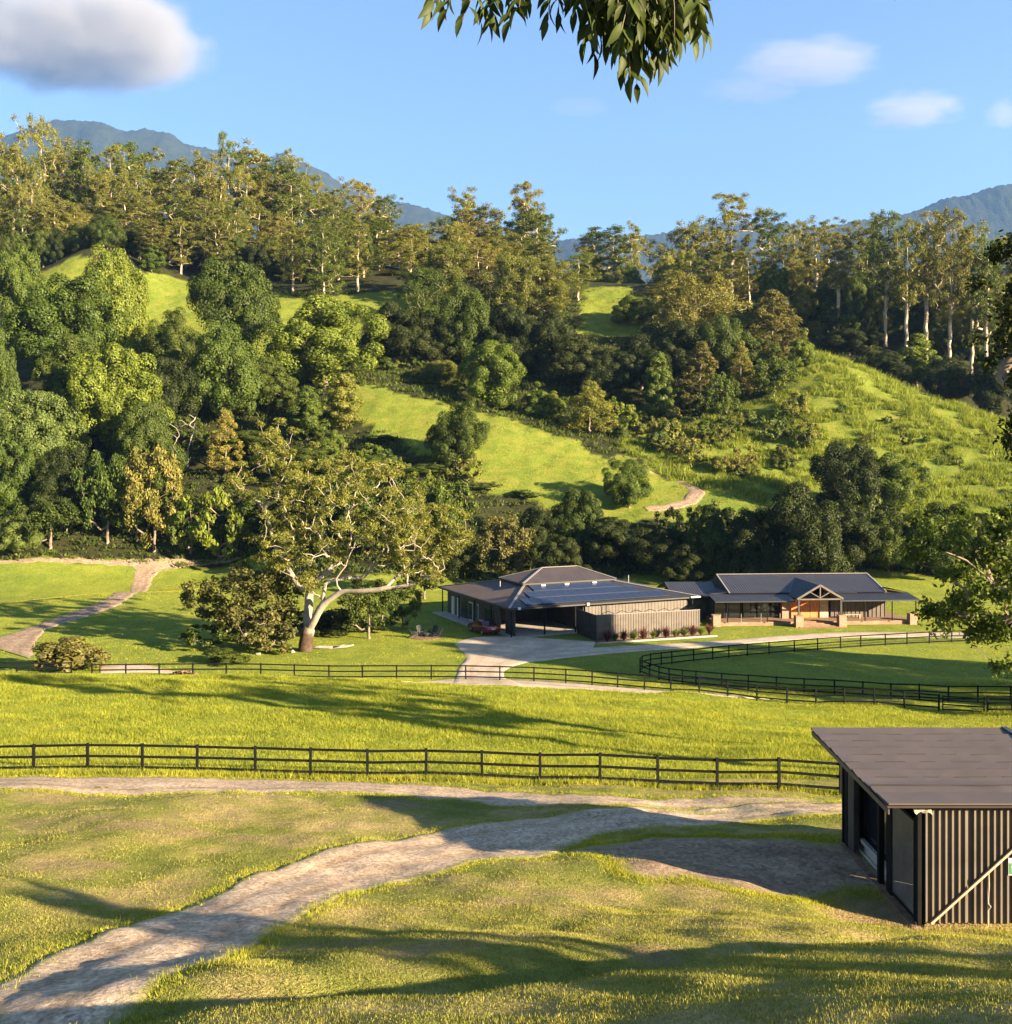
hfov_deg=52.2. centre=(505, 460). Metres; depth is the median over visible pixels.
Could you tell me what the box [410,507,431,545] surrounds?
shrub
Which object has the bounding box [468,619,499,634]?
parked car
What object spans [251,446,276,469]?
shrub
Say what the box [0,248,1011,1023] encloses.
ground
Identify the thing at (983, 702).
farm gate
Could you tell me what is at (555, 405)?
conical tree
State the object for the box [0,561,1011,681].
house lawn
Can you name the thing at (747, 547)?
broadleaf tree
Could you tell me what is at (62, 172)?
gum tree
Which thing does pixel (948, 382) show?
broadleaf tree
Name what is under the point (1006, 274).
gum tree
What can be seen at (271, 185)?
gum tree
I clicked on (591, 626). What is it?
screen wall
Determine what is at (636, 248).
gum tree
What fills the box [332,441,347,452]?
shrub
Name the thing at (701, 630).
garden plant
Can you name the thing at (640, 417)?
shrub
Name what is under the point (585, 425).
shrub
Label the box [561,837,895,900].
dirt yard
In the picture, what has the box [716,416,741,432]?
shrub
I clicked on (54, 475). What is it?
broadleaf tree
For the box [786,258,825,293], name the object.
gum tree
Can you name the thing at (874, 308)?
broadleaf tree
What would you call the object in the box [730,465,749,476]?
shrub
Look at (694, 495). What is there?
hill track
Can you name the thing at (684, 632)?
garden plant
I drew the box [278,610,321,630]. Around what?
shrub
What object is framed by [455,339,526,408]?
broadleaf tree
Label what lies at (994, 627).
broadleaf tree
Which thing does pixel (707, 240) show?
gum tree
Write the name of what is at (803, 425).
shrub
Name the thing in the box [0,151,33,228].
gum tree
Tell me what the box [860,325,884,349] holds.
broadleaf tree
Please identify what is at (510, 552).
broadleaf tree
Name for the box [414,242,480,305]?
gum tree
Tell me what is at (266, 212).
gum tree
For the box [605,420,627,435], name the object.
shrub
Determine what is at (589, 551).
shrub
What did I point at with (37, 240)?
broadleaf tree
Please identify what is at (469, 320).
broadleaf tree
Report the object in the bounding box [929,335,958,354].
broadleaf tree
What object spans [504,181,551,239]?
gum tree
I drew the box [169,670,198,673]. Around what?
rubble heap
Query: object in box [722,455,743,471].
shrub
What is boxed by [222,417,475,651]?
gum tree
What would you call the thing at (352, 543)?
shrub
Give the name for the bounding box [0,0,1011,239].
sky
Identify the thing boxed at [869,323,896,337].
broadleaf tree
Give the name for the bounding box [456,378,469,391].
shrub
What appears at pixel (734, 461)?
shrub
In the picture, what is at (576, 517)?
broadleaf tree
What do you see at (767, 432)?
shrub
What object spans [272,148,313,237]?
gum tree
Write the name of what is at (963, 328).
broadleaf tree
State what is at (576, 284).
gum tree
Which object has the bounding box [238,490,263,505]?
shrub
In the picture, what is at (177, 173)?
gum tree
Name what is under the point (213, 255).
broadleaf tree
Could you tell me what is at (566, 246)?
mountain
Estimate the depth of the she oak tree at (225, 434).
191.37 m
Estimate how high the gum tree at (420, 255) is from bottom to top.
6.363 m
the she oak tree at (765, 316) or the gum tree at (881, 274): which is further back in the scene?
the gum tree at (881, 274)
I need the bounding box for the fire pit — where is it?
[410,632,441,639]
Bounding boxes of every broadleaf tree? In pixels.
[0,217,22,248]
[0,229,28,257]
[0,235,6,260]
[0,243,50,353]
[0,270,131,376]
[0,328,21,423]
[0,386,92,489]
[0,431,43,516]
[11,495,85,549]
[24,229,54,266]
[29,444,94,530]
[30,333,111,409]
[39,229,65,262]
[59,222,95,254]
[63,342,175,453]
[70,450,134,543]
[77,243,150,362]
[85,214,127,249]
[100,490,165,540]
[111,399,188,492]
[117,445,183,551]
[122,222,143,256]
[130,233,167,259]
[131,356,203,437]
[139,306,200,376]
[140,239,173,261]
[165,498,216,553]
[167,234,205,268]
[177,319,265,420]
[178,559,304,645]
[181,485,253,560]
[185,256,284,359]
[202,249,230,277]
[219,430,269,453]
[225,235,247,273]
[237,356,299,412]
[240,492,296,534]
[243,242,279,278]
[252,447,329,475]
[262,236,282,278]
[266,293,390,388]
[284,244,318,281]
[309,229,330,275]
[329,243,347,273]
[335,455,397,478]
[336,578,398,638]
[341,213,361,235]
[344,229,373,272]
[361,300,432,364]
[365,212,390,260]
[387,580,421,627]
[388,232,423,267]
[394,310,460,366]
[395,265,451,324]
[397,552,447,598]
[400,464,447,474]
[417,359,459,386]
[423,399,491,468]
[425,528,485,580]
[437,279,494,365]
[443,221,473,273]
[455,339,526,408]
[475,514,535,575]
[477,303,536,364]
[493,239,516,277]
[509,506,558,566]
[510,308,579,376]
[524,247,549,281]
[532,535,591,569]
[538,334,605,392]
[548,487,603,555]
[572,259,606,281]
[578,348,638,397]
[580,516,639,567]
[599,266,635,283]
[601,457,653,508]
[611,295,655,325]
[614,334,676,390]
[615,263,645,283]
[622,526,689,569]
[641,305,660,316]
[647,320,710,385]
[651,255,675,283]
[652,544,715,581]
[672,248,698,285]
[684,504,731,579]
[689,313,757,382]
[705,371,740,423]
[706,249,745,296]
[714,507,783,573]
[721,335,781,378]
[739,268,756,297]
[747,260,772,298]
[748,356,800,396]
[755,263,789,313]
[755,480,850,573]
[786,269,812,301]
[789,283,821,320]
[807,319,827,337]
[808,441,885,511]
[810,279,850,321]
[811,262,834,287]
[819,328,878,354]
[823,504,884,572]
[829,313,860,336]
[840,278,873,327]
[857,452,934,512]
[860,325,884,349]
[862,509,921,571]
[864,290,904,329]
[865,351,911,377]
[867,277,884,301]
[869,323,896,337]
[892,319,913,339]
[892,489,1011,680]
[896,293,930,333]
[899,500,981,571]
[908,326,923,339]
[920,356,974,400]
[921,326,946,351]
[922,304,957,344]
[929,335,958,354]
[942,352,965,360]
[943,311,991,355]
[955,513,1011,576]
[958,229,1011,462]
[960,332,982,359]
[960,356,1011,414]
[961,287,994,321]
[963,325,1007,360]
[988,341,1003,360]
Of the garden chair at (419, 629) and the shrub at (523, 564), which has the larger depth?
the shrub at (523, 564)
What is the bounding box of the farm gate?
[942,695,984,711]
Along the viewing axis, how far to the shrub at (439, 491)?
165.23 m
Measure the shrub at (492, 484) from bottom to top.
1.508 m
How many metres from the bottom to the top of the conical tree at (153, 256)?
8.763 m
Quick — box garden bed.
[594,634,716,643]
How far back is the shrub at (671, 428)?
202.48 m
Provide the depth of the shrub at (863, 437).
199.80 m
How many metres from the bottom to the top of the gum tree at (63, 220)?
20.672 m
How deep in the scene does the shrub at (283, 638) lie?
99.96 m
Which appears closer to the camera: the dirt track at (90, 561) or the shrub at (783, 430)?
the dirt track at (90, 561)
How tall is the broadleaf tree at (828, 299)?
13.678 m
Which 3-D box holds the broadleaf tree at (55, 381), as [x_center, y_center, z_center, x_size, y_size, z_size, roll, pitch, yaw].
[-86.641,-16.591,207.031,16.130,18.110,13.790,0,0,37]
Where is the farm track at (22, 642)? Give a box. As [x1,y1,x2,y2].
[0,560,221,658]
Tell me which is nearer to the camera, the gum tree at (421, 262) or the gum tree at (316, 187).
the gum tree at (421, 262)
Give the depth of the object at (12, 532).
175.47 m
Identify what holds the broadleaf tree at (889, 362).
on the ground at (34, 582)
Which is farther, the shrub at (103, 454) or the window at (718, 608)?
the shrub at (103, 454)
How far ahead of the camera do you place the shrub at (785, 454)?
192.66 m
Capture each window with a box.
[461,599,466,617]
[484,608,493,620]
[713,601,725,617]
[728,603,740,617]
[742,602,754,616]
[756,602,768,616]
[770,602,778,616]
[868,790,885,857]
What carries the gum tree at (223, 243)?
on the ground at (34, 582)
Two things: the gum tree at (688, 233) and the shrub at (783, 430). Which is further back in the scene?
the gum tree at (688, 233)
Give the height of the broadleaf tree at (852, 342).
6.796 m
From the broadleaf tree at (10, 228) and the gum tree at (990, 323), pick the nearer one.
the gum tree at (990, 323)
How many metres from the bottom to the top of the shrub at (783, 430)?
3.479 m
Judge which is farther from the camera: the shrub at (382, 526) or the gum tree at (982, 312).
the gum tree at (982, 312)
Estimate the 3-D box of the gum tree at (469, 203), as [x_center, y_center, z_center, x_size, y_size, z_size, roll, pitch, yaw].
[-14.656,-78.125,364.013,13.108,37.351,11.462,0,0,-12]
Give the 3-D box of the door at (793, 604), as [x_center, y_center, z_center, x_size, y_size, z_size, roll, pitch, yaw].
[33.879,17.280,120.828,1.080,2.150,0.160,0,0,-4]
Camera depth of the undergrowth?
205.55 m
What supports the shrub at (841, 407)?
on the ground at (34, 582)
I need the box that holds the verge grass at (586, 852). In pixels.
[0,772,1011,1023]
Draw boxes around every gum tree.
[0,131,32,218]
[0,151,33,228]
[0,159,19,229]
[0,183,37,234]
[0,206,40,263]
[0,207,6,225]
[7,174,49,239]
[8,111,70,226]
[20,146,67,229]
[36,136,84,226]
[37,190,77,263]
[40,197,92,256]
[55,162,87,225]
[58,203,93,253]
[59,139,105,231]
[66,161,121,223]
[81,208,116,227]
[83,143,135,223]
[83,170,127,249]
[93,235,127,249]
[99,189,159,255]
[102,141,159,219]
[111,146,175,218]
[114,225,137,251]
[115,190,165,259]
[117,171,155,258]
[132,218,170,252]
[140,171,186,262]
[142,183,192,262]
[149,156,218,217]
[157,197,191,262]
[160,217,203,273]
[161,178,218,256]
[174,195,229,263]
[180,148,234,258]
[192,213,234,262]
[195,165,235,238]
[205,130,248,241]
[208,197,250,247]
[214,212,259,271]
[218,138,273,237]
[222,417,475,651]
[223,165,265,243]
[229,198,284,261]
[237,158,306,229]
[241,171,306,235]
[242,230,288,278]
[260,171,317,249]
[264,213,293,267]
[264,242,296,280]
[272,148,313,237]
[278,217,316,293]
[289,228,333,253]
[294,193,341,236]
[295,174,333,225]
[297,217,349,294]
[313,202,355,236]
[316,185,356,229]
[318,225,347,244]
[325,252,363,279]
[332,176,386,228]
[338,218,372,292]
[350,215,395,263]
[350,253,384,276]
[367,244,394,268]
[370,194,402,265]
[372,232,419,267]
[373,245,402,270]
[377,270,404,274]
[379,223,435,293]
[380,225,432,269]
[394,252,427,267]
[411,249,440,267]
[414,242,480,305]
[417,215,456,273]
[422,225,458,270]
[431,239,467,268]
[437,225,486,274]
[445,208,498,249]
[447,186,478,272]
[452,236,506,294]
[454,243,505,270]
[460,202,507,274]
[469,242,508,274]
[479,221,522,248]
[479,251,554,311]
[480,254,524,276]
[481,227,522,278]
[483,224,528,271]
[492,237,526,273]
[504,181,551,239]
[504,201,551,252]
[509,208,562,281]
[516,238,562,279]
[519,259,581,312]
[530,213,568,264]
[554,251,609,300]
[554,274,601,281]
[568,244,605,281]
[572,224,641,277]
[616,220,643,277]
[636,236,678,283]
[645,282,673,295]
[648,269,752,340]
[658,263,704,284]
[666,214,708,271]
[671,254,715,285]
[687,247,723,283]
[694,223,723,273]
[698,192,774,294]
[701,252,739,295]
[721,258,756,296]
[727,245,772,304]
[746,209,791,286]
[760,243,804,296]
[773,218,816,281]
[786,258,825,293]
[792,214,849,315]
[815,226,861,328]
[831,219,886,291]
[844,246,892,326]
[857,245,903,277]
[863,209,908,346]
[875,265,911,311]
[881,223,934,357]
[898,211,951,355]
[904,263,947,326]
[926,206,976,361]
[928,251,968,344]
[945,220,992,373]
[963,273,993,333]
[965,234,1009,356]
[984,235,1011,358]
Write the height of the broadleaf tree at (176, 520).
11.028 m
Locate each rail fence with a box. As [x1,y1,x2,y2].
[0,662,71,673]
[0,743,841,794]
[91,663,939,711]
[639,630,1009,668]
[639,659,1011,701]
[986,696,1011,710]
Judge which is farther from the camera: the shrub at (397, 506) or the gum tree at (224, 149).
the gum tree at (224, 149)
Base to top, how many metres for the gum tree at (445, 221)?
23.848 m
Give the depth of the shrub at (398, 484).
164.87 m
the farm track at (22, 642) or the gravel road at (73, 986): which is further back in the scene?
the farm track at (22, 642)
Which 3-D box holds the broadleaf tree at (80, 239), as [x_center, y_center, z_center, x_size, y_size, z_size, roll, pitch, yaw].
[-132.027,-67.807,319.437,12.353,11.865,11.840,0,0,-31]
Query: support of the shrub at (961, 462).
on the ground at (34, 582)
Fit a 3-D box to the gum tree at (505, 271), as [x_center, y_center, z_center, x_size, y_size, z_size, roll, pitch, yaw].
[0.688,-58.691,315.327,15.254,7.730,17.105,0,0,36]
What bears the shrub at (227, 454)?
on the ground at (34, 582)
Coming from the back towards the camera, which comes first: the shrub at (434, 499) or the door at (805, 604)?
the shrub at (434, 499)
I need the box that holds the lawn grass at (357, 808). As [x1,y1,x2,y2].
[0,775,1010,937]
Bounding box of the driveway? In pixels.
[403,679,941,700]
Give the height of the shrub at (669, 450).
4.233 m
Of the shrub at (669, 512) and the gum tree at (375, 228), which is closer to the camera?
the shrub at (669, 512)
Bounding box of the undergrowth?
[0,287,1011,580]
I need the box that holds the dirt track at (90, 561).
[0,555,245,565]
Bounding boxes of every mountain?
[0,119,485,267]
[546,222,812,283]
[747,184,1011,318]
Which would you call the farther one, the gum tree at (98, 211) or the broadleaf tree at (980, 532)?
the gum tree at (98, 211)
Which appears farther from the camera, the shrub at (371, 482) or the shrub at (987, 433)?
the shrub at (987, 433)
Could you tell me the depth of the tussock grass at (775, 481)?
201.50 m
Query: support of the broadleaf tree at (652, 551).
on the ground at (34, 582)
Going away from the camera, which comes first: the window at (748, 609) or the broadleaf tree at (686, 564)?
the window at (748, 609)
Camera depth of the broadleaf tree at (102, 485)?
176.22 m
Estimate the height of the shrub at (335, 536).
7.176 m
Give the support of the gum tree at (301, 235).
on the ground at (34, 582)
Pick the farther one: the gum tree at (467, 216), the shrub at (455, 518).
the gum tree at (467, 216)
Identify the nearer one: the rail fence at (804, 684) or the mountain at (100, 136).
the rail fence at (804, 684)
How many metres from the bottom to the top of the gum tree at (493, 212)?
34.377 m
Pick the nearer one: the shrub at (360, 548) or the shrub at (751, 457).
the shrub at (360, 548)
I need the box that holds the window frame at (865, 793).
[864,783,885,860]
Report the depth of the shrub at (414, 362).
236.44 m
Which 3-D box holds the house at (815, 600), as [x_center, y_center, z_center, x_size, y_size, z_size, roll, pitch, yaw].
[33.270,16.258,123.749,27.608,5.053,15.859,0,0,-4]
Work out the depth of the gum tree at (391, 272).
320.32 m
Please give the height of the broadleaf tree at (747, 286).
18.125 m
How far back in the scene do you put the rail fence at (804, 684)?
82.41 m
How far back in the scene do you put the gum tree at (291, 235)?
294.81 m
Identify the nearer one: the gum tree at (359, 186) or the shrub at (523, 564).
the shrub at (523, 564)
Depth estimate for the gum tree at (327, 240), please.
287.53 m
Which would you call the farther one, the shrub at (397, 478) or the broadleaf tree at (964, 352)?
the broadleaf tree at (964, 352)
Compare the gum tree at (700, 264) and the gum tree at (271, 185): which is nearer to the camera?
the gum tree at (700, 264)
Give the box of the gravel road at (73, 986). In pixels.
[0,802,841,1023]
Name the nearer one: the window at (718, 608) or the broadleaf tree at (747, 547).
the window at (718, 608)
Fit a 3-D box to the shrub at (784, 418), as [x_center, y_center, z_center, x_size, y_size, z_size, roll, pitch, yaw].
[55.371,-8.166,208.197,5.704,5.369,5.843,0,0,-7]
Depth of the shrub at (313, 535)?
163.19 m
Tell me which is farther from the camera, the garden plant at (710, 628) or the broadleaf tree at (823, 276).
the broadleaf tree at (823, 276)
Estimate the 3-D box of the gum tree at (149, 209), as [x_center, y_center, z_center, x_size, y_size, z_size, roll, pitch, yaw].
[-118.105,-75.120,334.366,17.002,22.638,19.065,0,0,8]
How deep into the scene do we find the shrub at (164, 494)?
185.56 m
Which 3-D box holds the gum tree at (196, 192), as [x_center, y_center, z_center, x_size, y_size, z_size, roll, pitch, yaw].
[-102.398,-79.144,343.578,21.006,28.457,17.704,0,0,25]
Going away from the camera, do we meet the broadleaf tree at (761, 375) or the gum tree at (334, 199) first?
the broadleaf tree at (761, 375)
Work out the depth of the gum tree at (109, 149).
349.01 m
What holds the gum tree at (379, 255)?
on the ground at (34, 582)
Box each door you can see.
[452,596,454,613]
[469,602,472,620]
[791,599,796,617]
[801,600,809,617]
[810,600,818,616]
[891,808,914,920]
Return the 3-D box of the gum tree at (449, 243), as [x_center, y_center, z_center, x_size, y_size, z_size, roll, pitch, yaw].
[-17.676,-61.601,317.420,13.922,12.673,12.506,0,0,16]
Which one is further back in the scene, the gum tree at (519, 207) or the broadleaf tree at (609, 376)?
the gum tree at (519, 207)
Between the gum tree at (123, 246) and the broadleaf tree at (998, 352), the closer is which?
the broadleaf tree at (998, 352)
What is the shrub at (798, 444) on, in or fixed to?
on the ground at (34, 582)
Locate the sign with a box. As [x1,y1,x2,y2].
[1008,858,1011,874]
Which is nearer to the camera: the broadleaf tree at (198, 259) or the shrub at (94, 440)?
the shrub at (94, 440)
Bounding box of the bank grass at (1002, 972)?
[0,896,1011,1023]
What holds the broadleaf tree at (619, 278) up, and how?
on the ground at (34, 582)
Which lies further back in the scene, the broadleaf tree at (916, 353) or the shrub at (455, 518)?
the broadleaf tree at (916, 353)
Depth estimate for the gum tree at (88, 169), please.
338.65 m
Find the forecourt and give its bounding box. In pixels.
[453,636,595,685]
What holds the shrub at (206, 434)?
on the ground at (34, 582)
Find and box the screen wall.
[577,607,699,640]
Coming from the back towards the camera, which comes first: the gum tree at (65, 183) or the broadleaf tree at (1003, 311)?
the gum tree at (65, 183)
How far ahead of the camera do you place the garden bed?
108.35 m
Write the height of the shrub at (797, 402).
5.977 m
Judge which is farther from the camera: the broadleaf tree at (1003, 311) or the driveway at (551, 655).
the driveway at (551, 655)
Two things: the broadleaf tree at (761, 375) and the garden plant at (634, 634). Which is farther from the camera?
the broadleaf tree at (761, 375)
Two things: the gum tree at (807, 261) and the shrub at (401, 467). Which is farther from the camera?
the gum tree at (807, 261)
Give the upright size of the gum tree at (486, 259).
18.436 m
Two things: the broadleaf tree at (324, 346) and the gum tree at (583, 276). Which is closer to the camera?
the broadleaf tree at (324, 346)
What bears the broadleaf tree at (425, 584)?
on the ground at (34, 582)
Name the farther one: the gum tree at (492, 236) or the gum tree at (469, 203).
the gum tree at (469, 203)
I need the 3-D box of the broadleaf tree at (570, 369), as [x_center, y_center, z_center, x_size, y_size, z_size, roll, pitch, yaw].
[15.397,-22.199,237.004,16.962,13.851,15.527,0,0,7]
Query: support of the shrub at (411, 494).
on the ground at (34, 582)
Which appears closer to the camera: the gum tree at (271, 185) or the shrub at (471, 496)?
the shrub at (471, 496)
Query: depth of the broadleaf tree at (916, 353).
246.15 m
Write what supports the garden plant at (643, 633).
on the garden bed
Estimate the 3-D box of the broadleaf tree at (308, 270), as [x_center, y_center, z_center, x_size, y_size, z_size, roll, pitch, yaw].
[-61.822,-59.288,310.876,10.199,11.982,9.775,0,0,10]
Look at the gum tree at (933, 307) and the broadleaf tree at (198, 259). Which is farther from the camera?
the broadleaf tree at (198, 259)
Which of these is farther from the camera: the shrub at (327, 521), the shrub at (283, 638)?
the shrub at (327, 521)
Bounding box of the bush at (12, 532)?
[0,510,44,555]
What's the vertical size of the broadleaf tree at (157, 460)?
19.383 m
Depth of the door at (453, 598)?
125.71 m
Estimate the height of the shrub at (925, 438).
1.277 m
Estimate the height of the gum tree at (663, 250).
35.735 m
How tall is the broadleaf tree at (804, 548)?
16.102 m
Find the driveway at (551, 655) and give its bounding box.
[536,632,968,661]
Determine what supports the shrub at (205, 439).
on the ground at (34, 582)
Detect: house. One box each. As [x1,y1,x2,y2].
[432,565,700,637]
[657,573,919,627]
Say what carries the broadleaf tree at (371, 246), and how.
on the ground at (34, 582)
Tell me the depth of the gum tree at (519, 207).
345.87 m
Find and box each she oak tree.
[200,409,245,475]
[558,379,618,434]
[676,341,722,412]
[723,341,755,395]
[742,289,808,357]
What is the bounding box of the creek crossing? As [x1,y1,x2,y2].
[100,665,174,672]
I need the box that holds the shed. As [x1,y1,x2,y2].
[811,726,1011,928]
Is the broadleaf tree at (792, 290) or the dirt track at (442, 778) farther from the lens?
the broadleaf tree at (792, 290)
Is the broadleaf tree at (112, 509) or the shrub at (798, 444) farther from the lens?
the shrub at (798, 444)
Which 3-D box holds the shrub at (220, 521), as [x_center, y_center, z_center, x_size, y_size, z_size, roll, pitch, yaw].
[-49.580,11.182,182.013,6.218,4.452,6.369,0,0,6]
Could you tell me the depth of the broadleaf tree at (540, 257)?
340.03 m
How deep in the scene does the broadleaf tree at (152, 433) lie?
186.98 m
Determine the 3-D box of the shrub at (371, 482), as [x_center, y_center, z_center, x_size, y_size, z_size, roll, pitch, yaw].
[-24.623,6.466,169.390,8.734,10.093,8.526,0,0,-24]
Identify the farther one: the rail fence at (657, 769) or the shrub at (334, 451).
the shrub at (334, 451)
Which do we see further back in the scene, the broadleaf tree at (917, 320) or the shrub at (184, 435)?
the broadleaf tree at (917, 320)
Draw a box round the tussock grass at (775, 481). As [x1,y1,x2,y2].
[613,349,1011,520]
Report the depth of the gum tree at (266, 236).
316.18 m
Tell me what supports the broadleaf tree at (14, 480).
on the ground at (34, 582)
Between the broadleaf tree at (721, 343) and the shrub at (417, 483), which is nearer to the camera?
the shrub at (417, 483)
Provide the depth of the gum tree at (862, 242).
298.64 m
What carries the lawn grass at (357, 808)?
on the ground at (34, 582)
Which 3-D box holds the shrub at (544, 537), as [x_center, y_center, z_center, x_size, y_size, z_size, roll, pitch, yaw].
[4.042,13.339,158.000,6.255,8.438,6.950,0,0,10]
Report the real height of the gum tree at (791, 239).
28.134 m
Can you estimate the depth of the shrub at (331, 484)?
181.75 m
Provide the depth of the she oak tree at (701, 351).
224.75 m
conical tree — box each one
[138,244,165,273]
[288,385,332,440]
[320,373,364,427]
[513,381,553,419]
[544,390,566,422]
[641,351,676,415]
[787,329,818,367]
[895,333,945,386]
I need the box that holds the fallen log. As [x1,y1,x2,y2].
[313,645,353,648]
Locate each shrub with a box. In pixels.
[30,636,111,671]
[75,507,98,520]
[81,449,105,468]
[85,469,114,492]
[88,430,100,443]
[144,502,177,521]
[160,486,187,501]
[169,414,200,443]
[179,619,240,648]
[182,441,199,451]
[191,430,208,443]
[192,494,220,513]
[199,430,218,447]
[202,436,233,455]
[202,647,253,665]
[206,511,236,531]
[217,448,235,459]
[229,609,297,653]
[237,470,253,483]
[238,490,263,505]
[247,453,271,468]
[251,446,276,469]
[261,501,303,538]
[272,466,292,480]
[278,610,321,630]
[281,494,313,539]
[295,523,311,544]
[296,607,360,636]
[301,485,335,526]
[302,441,323,462]
[304,492,335,519]
[308,504,341,537]
[309,497,353,538]
[310,517,333,539]
[313,480,342,489]
[315,437,331,448]
[315,456,336,473]
[322,442,349,456]
[323,513,358,554]
[324,430,344,443]
[329,448,346,464]
[331,470,376,499]
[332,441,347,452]
[337,494,373,517]
[342,512,377,550]
[343,519,388,553]
[344,612,401,630]
[352,505,384,549]
[357,442,382,460]
[364,435,401,441]
[369,445,392,456]
[371,482,415,505]
[372,504,404,540]
[375,452,390,473]
[378,356,398,370]
[380,455,406,473]
[381,498,427,545]
[392,357,406,366]
[392,462,410,478]
[392,473,415,486]
[402,356,424,368]
[404,482,435,494]
[407,378,440,383]
[408,470,435,487]
[408,483,433,496]
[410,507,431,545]
[416,483,447,513]
[420,370,442,385]
[425,489,444,511]
[425,508,434,523]
[429,497,463,539]
[432,497,453,523]
[434,478,478,515]
[435,504,465,540]
[444,457,483,480]
[447,488,463,507]
[448,379,467,392]
[453,486,473,500]
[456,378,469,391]
[468,481,503,489]
[494,402,514,412]
[498,558,532,568]
[511,489,541,497]
[516,522,548,568]
[547,530,572,553]
[576,418,593,429]
[576,532,597,562]
[581,536,605,563]
[600,396,638,430]
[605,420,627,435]
[616,429,632,438]
[617,415,630,428]
[627,422,646,434]
[636,410,648,421]
[644,431,672,448]
[647,416,666,430]
[647,423,662,434]
[653,435,682,453]
[654,507,689,538]
[657,418,687,440]
[663,405,681,418]
[671,436,701,452]
[681,421,694,431]
[681,441,712,462]
[684,499,724,528]
[689,428,709,443]
[694,395,717,414]
[695,419,716,436]
[706,423,733,441]
[709,456,729,472]
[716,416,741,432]
[717,507,736,532]
[720,397,743,411]
[721,425,736,435]
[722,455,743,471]
[724,460,741,470]
[726,411,745,426]
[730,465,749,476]
[731,445,758,465]
[738,462,760,473]
[742,409,762,426]
[753,418,781,441]
[768,407,795,426]
[770,446,803,465]
[771,457,797,470]
[775,444,792,456]
[777,423,793,437]
[780,391,809,414]
[789,428,816,448]
[790,411,802,418]
[792,420,822,438]
[798,433,817,442]
[831,499,857,513]
[836,404,847,413]
[851,490,884,525]
[861,431,878,443]
[872,502,907,538]
[879,416,893,423]
[895,424,908,431]
[900,433,915,444]
[922,436,930,441]
[943,443,954,450]
[943,453,955,459]
[949,457,964,463]
[983,431,994,437]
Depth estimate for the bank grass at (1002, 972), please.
14.24 m
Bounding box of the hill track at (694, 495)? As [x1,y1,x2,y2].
[634,466,704,510]
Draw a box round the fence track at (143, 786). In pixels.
[0,776,833,812]
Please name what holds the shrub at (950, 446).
on the ground at (34, 582)
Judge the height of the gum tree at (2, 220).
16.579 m
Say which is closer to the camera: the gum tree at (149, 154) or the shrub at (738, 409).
the shrub at (738, 409)
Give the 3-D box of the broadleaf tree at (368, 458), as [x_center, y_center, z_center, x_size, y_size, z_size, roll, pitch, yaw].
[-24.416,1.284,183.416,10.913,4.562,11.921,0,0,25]
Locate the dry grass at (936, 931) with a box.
[874,920,1009,934]
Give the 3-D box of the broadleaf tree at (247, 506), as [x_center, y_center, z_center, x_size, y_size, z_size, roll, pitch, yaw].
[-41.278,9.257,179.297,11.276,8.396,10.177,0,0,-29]
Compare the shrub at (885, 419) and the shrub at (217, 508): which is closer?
the shrub at (217, 508)
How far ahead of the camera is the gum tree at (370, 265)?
316.61 m
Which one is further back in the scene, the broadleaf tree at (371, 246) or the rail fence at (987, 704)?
the broadleaf tree at (371, 246)
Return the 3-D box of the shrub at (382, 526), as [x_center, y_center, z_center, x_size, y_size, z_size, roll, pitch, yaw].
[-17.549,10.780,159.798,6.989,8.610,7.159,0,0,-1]
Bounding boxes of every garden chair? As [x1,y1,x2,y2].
[408,629,417,637]
[416,625,424,634]
[429,625,437,633]
[434,628,443,637]
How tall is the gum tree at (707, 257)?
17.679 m
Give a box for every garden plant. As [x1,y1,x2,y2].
[600,629,611,641]
[611,632,618,640]
[619,628,633,640]
[631,631,638,639]
[636,627,649,638]
[648,630,658,638]
[659,627,673,637]
[672,628,680,636]
[681,628,689,636]
[687,624,698,635]
[696,627,705,634]
[704,623,716,634]
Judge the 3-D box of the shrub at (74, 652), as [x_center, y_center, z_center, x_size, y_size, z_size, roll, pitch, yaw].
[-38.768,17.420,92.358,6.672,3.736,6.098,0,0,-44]
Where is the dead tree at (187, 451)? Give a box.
[170,416,195,466]
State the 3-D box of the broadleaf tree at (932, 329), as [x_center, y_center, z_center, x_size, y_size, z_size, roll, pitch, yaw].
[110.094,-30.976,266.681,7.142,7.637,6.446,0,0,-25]
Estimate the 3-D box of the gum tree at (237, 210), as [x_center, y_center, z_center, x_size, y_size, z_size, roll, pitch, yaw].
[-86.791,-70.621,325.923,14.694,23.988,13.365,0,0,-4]
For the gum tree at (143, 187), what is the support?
on the ground at (34, 582)
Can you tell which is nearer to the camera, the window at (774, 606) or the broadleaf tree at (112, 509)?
the window at (774, 606)
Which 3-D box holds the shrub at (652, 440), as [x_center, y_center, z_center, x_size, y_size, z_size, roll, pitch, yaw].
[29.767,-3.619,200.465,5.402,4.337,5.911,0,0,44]
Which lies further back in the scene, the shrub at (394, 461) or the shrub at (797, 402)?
the shrub at (797, 402)
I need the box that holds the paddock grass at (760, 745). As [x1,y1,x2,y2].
[0,671,1011,780]
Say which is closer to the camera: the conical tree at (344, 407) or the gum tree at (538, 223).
the conical tree at (344, 407)
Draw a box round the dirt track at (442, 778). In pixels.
[0,766,841,795]
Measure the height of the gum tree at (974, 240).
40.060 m

